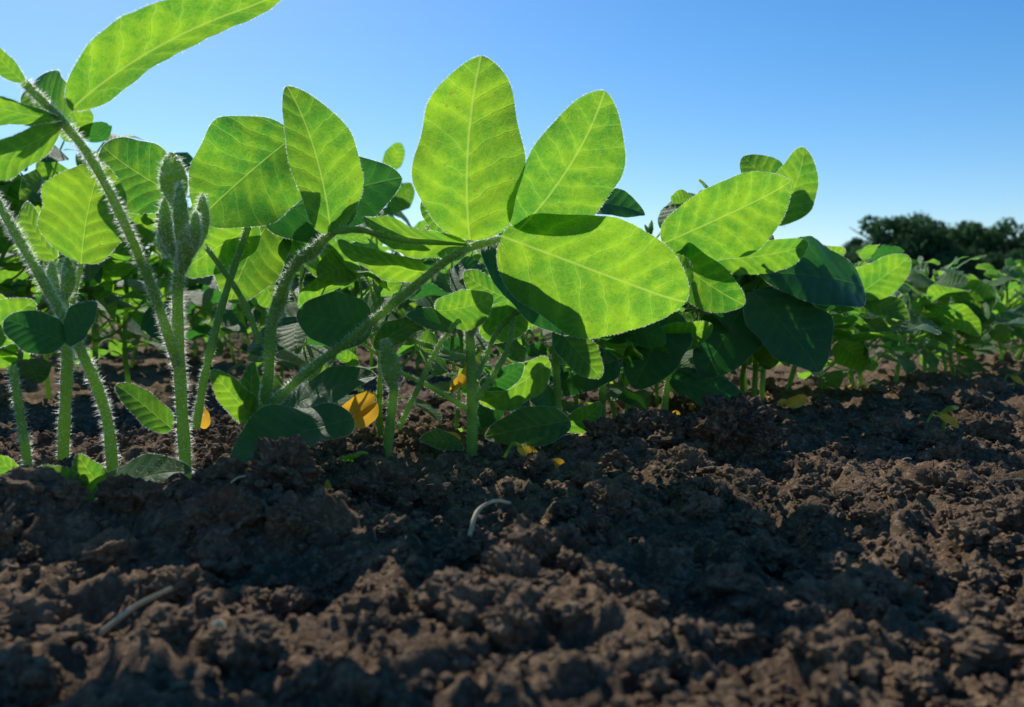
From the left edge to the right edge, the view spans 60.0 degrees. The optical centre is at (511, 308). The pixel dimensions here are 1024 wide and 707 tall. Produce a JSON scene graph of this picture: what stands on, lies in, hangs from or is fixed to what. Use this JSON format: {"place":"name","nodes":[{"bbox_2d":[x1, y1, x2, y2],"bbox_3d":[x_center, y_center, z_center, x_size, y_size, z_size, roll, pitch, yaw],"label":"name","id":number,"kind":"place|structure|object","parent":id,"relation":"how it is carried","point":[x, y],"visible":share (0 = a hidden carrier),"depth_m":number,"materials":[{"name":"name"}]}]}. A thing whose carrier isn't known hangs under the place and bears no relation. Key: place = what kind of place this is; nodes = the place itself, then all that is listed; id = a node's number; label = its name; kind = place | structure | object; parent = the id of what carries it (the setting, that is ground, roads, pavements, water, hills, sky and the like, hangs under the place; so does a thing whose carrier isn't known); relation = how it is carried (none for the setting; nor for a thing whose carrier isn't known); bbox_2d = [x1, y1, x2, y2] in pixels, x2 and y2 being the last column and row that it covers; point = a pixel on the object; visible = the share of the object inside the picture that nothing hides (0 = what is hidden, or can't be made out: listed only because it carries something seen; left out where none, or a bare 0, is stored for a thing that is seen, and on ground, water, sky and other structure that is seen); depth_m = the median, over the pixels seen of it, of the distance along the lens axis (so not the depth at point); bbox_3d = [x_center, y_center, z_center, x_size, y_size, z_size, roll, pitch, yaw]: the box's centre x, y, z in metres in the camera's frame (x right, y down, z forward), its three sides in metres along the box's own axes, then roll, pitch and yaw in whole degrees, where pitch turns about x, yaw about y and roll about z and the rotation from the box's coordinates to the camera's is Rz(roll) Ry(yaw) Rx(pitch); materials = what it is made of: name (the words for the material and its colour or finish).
{"place":"outdoors","nodes":[
{"label":"outdoors","id":0,"kind":"place"},
{"bbox_2d":[0,309,1023,706],"bbox_3d":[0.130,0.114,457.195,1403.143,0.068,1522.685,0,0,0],"label":"soil ground","id":1,"kind":"structure","parent":0,"point":[102,667],"depth_m":0.41,"materials":[{"name":"brown soil"}]},
{"bbox_2d":[97,586,172,637],"bbox_3d":[-0.141,0.113,0.330,0.030,0.020,0.002,0,0,0],"label":"straw fragment","id":2,"kind":"object","parent":1,"relation":"on","point":[104,630],"visible":1,"depth_m":0.33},
{"bbox_2d":[0,0,280,500],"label":"soybean plant","id":3,"kind":"object","parent":1,"relation":"on","point":[81,218],"visible":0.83,"depth_m":0.52,"materials":[{"name":"green plant"}]},
{"bbox_2d":[200,408,210,428],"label":"yellow fallen leaf","id":4,"kind":"object","parent":1,"relation":"on","point":[205,422],"visible":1,"depth_m":0.60,"materials":[{"name":"yellow plant"}]},
{"bbox_2d":[212,619,226,629],"bbox_3d":[-0.099,0.107,0.300,0.005,0.004,0.002,0,0,0],"label":"straw fragment","id":5,"kind":"object","parent":1,"relation":"on","point":[217,623],"visible":1,"depth_m":0.30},
{"bbox_2d":[114,85,467,471],"bbox_3d":[-0.147,-0.012,0.597,0.240,0.259,0.120,0,0,12],"label":"soybean plant","id":6,"kind":"object","parent":1,"relation":"on","point":[302,176],"visible":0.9,"depth_m":0.58,"materials":[{"name":"green plant"}]},
{"bbox_2d":[247,232,441,403],"bbox_3d":[-0.161,0.021,0.702,0.186,0.208,0.159,0,0,31],"label":"soybean plant","id":7,"kind":"object","parent":1,"relation":"on","point":[291,336],"visible":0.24,"depth_m":0.66,"materials":[{"name":"green plant"}]},
{"bbox_2d":[342,391,378,427],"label":"yellow fallen leaf","id":8,"kind":"object","parent":1,"relation":"on","point":[363,407],"visible":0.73,"depth_m":0.65,"materials":[{"name":"yellow plant"}]},
{"bbox_2d":[247,249,493,436],"bbox_3d":[-0.106,0.040,0.684,0.183,0.173,0.135,0,0,22],"label":"soybean plant","id":9,"kind":"object","parent":1,"relation":"on","point":[331,267],"visible":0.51,"depth_m":0.68,"materials":[{"name":"green plant"}]},
{"bbox_2d":[378,225,487,427],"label":"soybean plant","id":10,"kind":"object","parent":1,"relation":"on","point":[452,281],"visible":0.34,"depth_m":0.75,"materials":[{"name":"green plant"}]},
{"bbox_2d":[295,269,601,458],"bbox_3d":[-0.025,0.059,0.654,0.254,0.180,0.083,0,0,-41],"label":"soybean plant","id":11,"kind":"object","parent":1,"relation":"on","point":[485,307],"visible":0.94,"depth_m":0.63,"materials":[{"name":"green plant"}]},
{"bbox_2d":[450,361,480,391],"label":"yellow fallen leaf","id":12,"kind":"object","parent":1,"relation":"on","point":[459,381],"visible":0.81,"depth_m":0.70,"materials":[{"name":"yellow plant"}]},
{"bbox_2d":[397,327,551,437],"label":"soybean plant","id":13,"kind":"object","parent":1,"relation":"on","point":[490,416],"visible":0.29,"depth_m":0.73,"materials":[{"name":"green plant"}]},
{"bbox_2d":[266,55,689,405],"bbox_3d":[0.008,-0.040,0.611,0.318,0.229,0.182,0,0,-33],"label":"soybean plant","id":14,"kind":"object","parent":1,"relation":"on","point":[559,257],"visible":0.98,"depth_m":0.57,"materials":[{"name":"green plant"}]},
{"bbox_2d":[441,235,534,406],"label":"soybean plant","id":15,"kind":"object","parent":1,"relation":"on","point":[478,350],"visible":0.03,"depth_m":0.87,"materials":[{"name":"green plant"}]},
{"bbox_2d":[467,499,510,536],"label":"dry twig","id":16,"kind":"object","parent":1,"relation":"on","point":[474,517],"visible":1,"depth_m":0.43,"materials":[{"name":"wood"}]},
{"bbox_2d":[0,109,1023,401],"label":"soybean field rows","id":17,"kind":"object","parent":1,"relation":"on","point":[112,287],"visible":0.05,"depth_m":1.21,"materials":[{"name":"green plant"}]},
{"bbox_2d":[503,436,543,457],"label":"seedling","id":18,"kind":"object","parent":1,"relation":"on","point":[525,448],"visible":0.69,"depth_m":0.60,"materials":[{"name":"green plant"}]},
{"bbox_2d":[551,458,564,467],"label":"yellow fallen leaf","id":19,"kind":"object","parent":1,"relation":"on","point":[559,462],"visible":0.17,"depth_m":0.62,"materials":[{"name":"yellow plant"}]},
{"bbox_2d":[500,321,665,415],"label":"soybean plant","id":20,"kind":"object","parent":1,"relation":"on","point":[652,335],"visible":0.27,"depth_m":0.81,"materials":[{"name":"green plant"}]},
{"bbox_2d":[324,384,857,488],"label":"yellow leaf fragments","id":21,"kind":"object","parent":1,"relation":"on","point":[327,485],"visible":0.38,"depth_m":0.73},
{"bbox_2d":[516,215,693,418],"bbox_3d":[0.101,0.016,0.877,0.191,0.221,0.170,0,0,33],"label":"soybean plant","id":22,"kind":"object","parent":1,"relation":"on","point":[536,350],"visible":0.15,"depth_m":0.85,"materials":[{"name":"green plant"}]},
{"bbox_2d":[230,387,1023,540],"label":"straw debris","id":23,"kind":"object","parent":1,"relation":"on","point":[611,414],"visible":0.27,"depth_m":0.57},
{"bbox_2d":[609,319,697,413],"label":"soybean plant","id":24,"kind":"object","parent":1,"relation":"on","point":[631,349],"visible":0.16,"depth_m":0.86,"materials":[{"name":"green plant"}]},
{"bbox_2d":[644,190,693,368],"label":"soybean plant","id":25,"kind":"object","parent":1,"relation":"on","point":[680,196],"visible":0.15,"depth_m":1.00,"materials":[{"name":"green plant"}]},
{"bbox_2d":[611,306,736,407],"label":"soybean plant","id":26,"kind":"object","parent":1,"relation":"on","point":[681,309],"visible":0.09,"depth_m":0.94,"materials":[{"name":"green plant"}]},
{"bbox_2d":[622,301,775,404],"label":"soybean plant","id":27,"kind":"object","parent":1,"relation":"on","point":[762,355],"visible":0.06,"depth_m":0.94,"materials":[{"name":"green plant"}]},
{"bbox_2d":[658,179,786,363],"bbox_3d":[0.243,-0.017,1.037,0.213,0.258,0.179,1,1,40],"label":"soybean plant","id":28,"kind":"object","parent":1,"relation":"on","point":[667,210],"visible":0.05,"depth_m":1.01,"materials":[{"name":"green plant"}]},
{"bbox_2d":[680,273,778,399],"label":"soybean plant","id":29,"kind":"object","parent":1,"relation":"on","point":[761,370],"visible":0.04,"depth_m":1.04,"materials":[{"name":"green plant"}]},
{"bbox_2d":[549,147,911,436],"bbox_3d":[0.240,-0.007,0.902,0.568,0.324,0.141,0,0,-35],"label":"soybean plant","id":30,"kind":"object","parent":1,"relation":"on","point":[717,234],"visible":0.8,"depth_m":0.88,"materials":[{"name":"green plant"}]},
{"bbox_2d":[694,275,793,394],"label":"soybean plant","id":31,"kind":"object","parent":1,"relation":"on","point":[758,282],"visible":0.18,"depth_m":0.99,"materials":[{"name":"green plant"}]},
{"bbox_2d":[776,394,806,407],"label":"yellow fallen leaf","id":32,"kind":"object","parent":1,"relation":"on","point":[798,400],"visible":1,"depth_m":0.90,"materials":[{"name":"plant"}]},
{"bbox_2d":[744,274,874,391],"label":"soybean plant","id":33,"kind":"object","parent":1,"relation":"on","point":[855,319],"visible":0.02,"depth_m":1.02,"materials":[{"name":"green plant"}]},
{"bbox_2d":[777,266,902,388],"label":"soybean plant","id":34,"kind":"object","parent":1,"relation":"on","point":[848,349],"visible":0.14,"depth_m":1.10,"materials":[{"name":"green plant"}]},
{"bbox_2d":[797,307,895,389],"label":"soybean plant","id":35,"kind":"object","parent":1,"relation":"on","point":[833,379],"visible":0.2,"depth_m":1.08,"materials":[{"name":"green plant"}]},
{"bbox_2d":[812,261,918,386],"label":"soybean plant","id":36,"kind":"object","parent":1,"relation":"on","point":[908,365],"visible":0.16,"depth_m":1.19,"materials":[{"name":"green plant"}]},
{"bbox_2d":[857,381,878,389],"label":"seedling","id":37,"kind":"object","parent":1,"relation":"on","point":[868,384],"visible":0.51,"depth_m":1.12,"materials":[{"name":"green plant"}]},
{"bbox_2d":[822,244,941,389],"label":"soybean plant","id":38,"kind":"object","parent":1,"relation":"on","point":[914,322],"visible":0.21,"depth_m":1.17,"materials":[{"name":"green plant"}]},
{"bbox_2d":[855,249,969,382],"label":"soybean plant","id":39,"kind":"object","parent":1,"relation":"on","point":[943,313],"visible":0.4,"depth_m":1.31,"materials":[{"name":"green plant"}]},
{"bbox_2d":[869,272,981,376],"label":"soybean plant","id":40,"kind":"object","parent":1,"relation":"on","point":[967,320],"visible":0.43,"depth_m":1.32,"materials":[{"name":"green plant"}]},
{"bbox_2d":[853,255,1000,372],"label":"soybean plant","id":41,"kind":"object","parent":1,"relation":"on","point":[979,290],"visible":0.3,"depth_m":1.43,"materials":[{"name":"green plant"}]},
{"bbox_2d":[840,210,1023,290],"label":"distant trees","id":42,"kind":"object","parent":1,"relation":"on","point":[914,237],"visible":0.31,"depth_m":80.77,"materials":[{"name":"green plant"}]},
{"bbox_2d":[888,292,995,376],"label":"soybean plant","id":43,"kind":"object","parent":1,"relation":"on","point":[975,307],"visible":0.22,"depth_m":1.42,"materials":[{"name":"green plant"}]},
{"bbox_2d":[926,405,958,431],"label":"seedling","id":44,"kind":"object","parent":1,"relation":"on","point":[943,416],"visible":0.96,"depth_m":0.80,"materials":[{"name":"green plant"}]},
{"bbox_2d":[882,257,1023,375],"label":"soybean plant","id":45,"kind":"object","parent":1,"relation":"on","point":[999,332],"visible":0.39,"depth_m":1.45,"materials":[{"name":"green plant"}]},
{"bbox_2d":[913,297,996,374],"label":"soybean plant","id":46,"kind":"object","parent":1,"relation":"on","point":[967,347],"visible":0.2,"depth_m":1.52,"materials":[{"name":"green plant"}]},
{"bbox_2d":[951,276,1023,357],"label":"soybean plant","id":47,"kind":"object","parent":1,"relation":"on","point":[1016,330],"visible":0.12,"depth_m":1.58,"materials":[{"name":"green plant"}]},
{"bbox_2d":[970,263,1023,359],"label":"soybean plant","id":48,"kind":"object","parent":1,"relation":"on","point":[1014,310],"visible":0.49,"depth_m":1.65,"materials":[{"name":"green plant"}]},
{"bbox_2d":[976,279,1023,354],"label":"soybean plant","id":49,"kind":"object","parent":1,"relation":"on","point":[988,338],"visible":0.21,"depth_m":1.69,"materials":[{"name":"green plant"}]},
{"bbox_2d":[992,257,1022,338],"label":"soybean plant","id":50,"kind":"object","parent":1,"relation":"on","point":[1010,262],"visible":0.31,"depth_m":1.87,"materials":[{"name":"green plant"}]},
{"bbox_2d":[992,284,1023,360],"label":"soybean plant","id":51,"kind":"object","parent":1,"relation":"on","point":[1011,291],"visible":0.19,"depth_m":1.75,"materials":[{"name":"green plant"}]},
{"bbox_2d":[996,260,1023,315],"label":"soybean plant","id":52,"kind":"object","parent":1,"relation":"on","point":[1021,262],"visible":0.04,"depth_m":2.04,"materials":[{"name":"green plant"}]},
{"bbox_2d":[1004,282,1016,290],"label":"soybean plant","id":53,"kind":"object","parent":1,"relation":"on","point":[1012,284],"visible":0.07,"depth_m":2.15,"materials":[{"name":"green plant"}]},
{"bbox_2d":[999,268,1023,359],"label":"soybean plant","id":54,"kind":"object","parent":1,"relation":"on","point":[1018,273],"visible":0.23,"depth_m":1.83,"materials":[{"name":"green plant"}]},
{"bbox_2d":[1003,371,1023,388],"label":"seedling","id":55,"kind":"object","parent":1,"relation":"on","point":[1014,377],"visible":1,"depth_m":1.25,"materials":[{"name":"green plant"}]},
{"bbox_2d":[0,0,1023,258],"label":"sky","id":56,"kind":"structure","parent":0,"point":[899,107],"materials":[{"name":"blue"}]}
]}

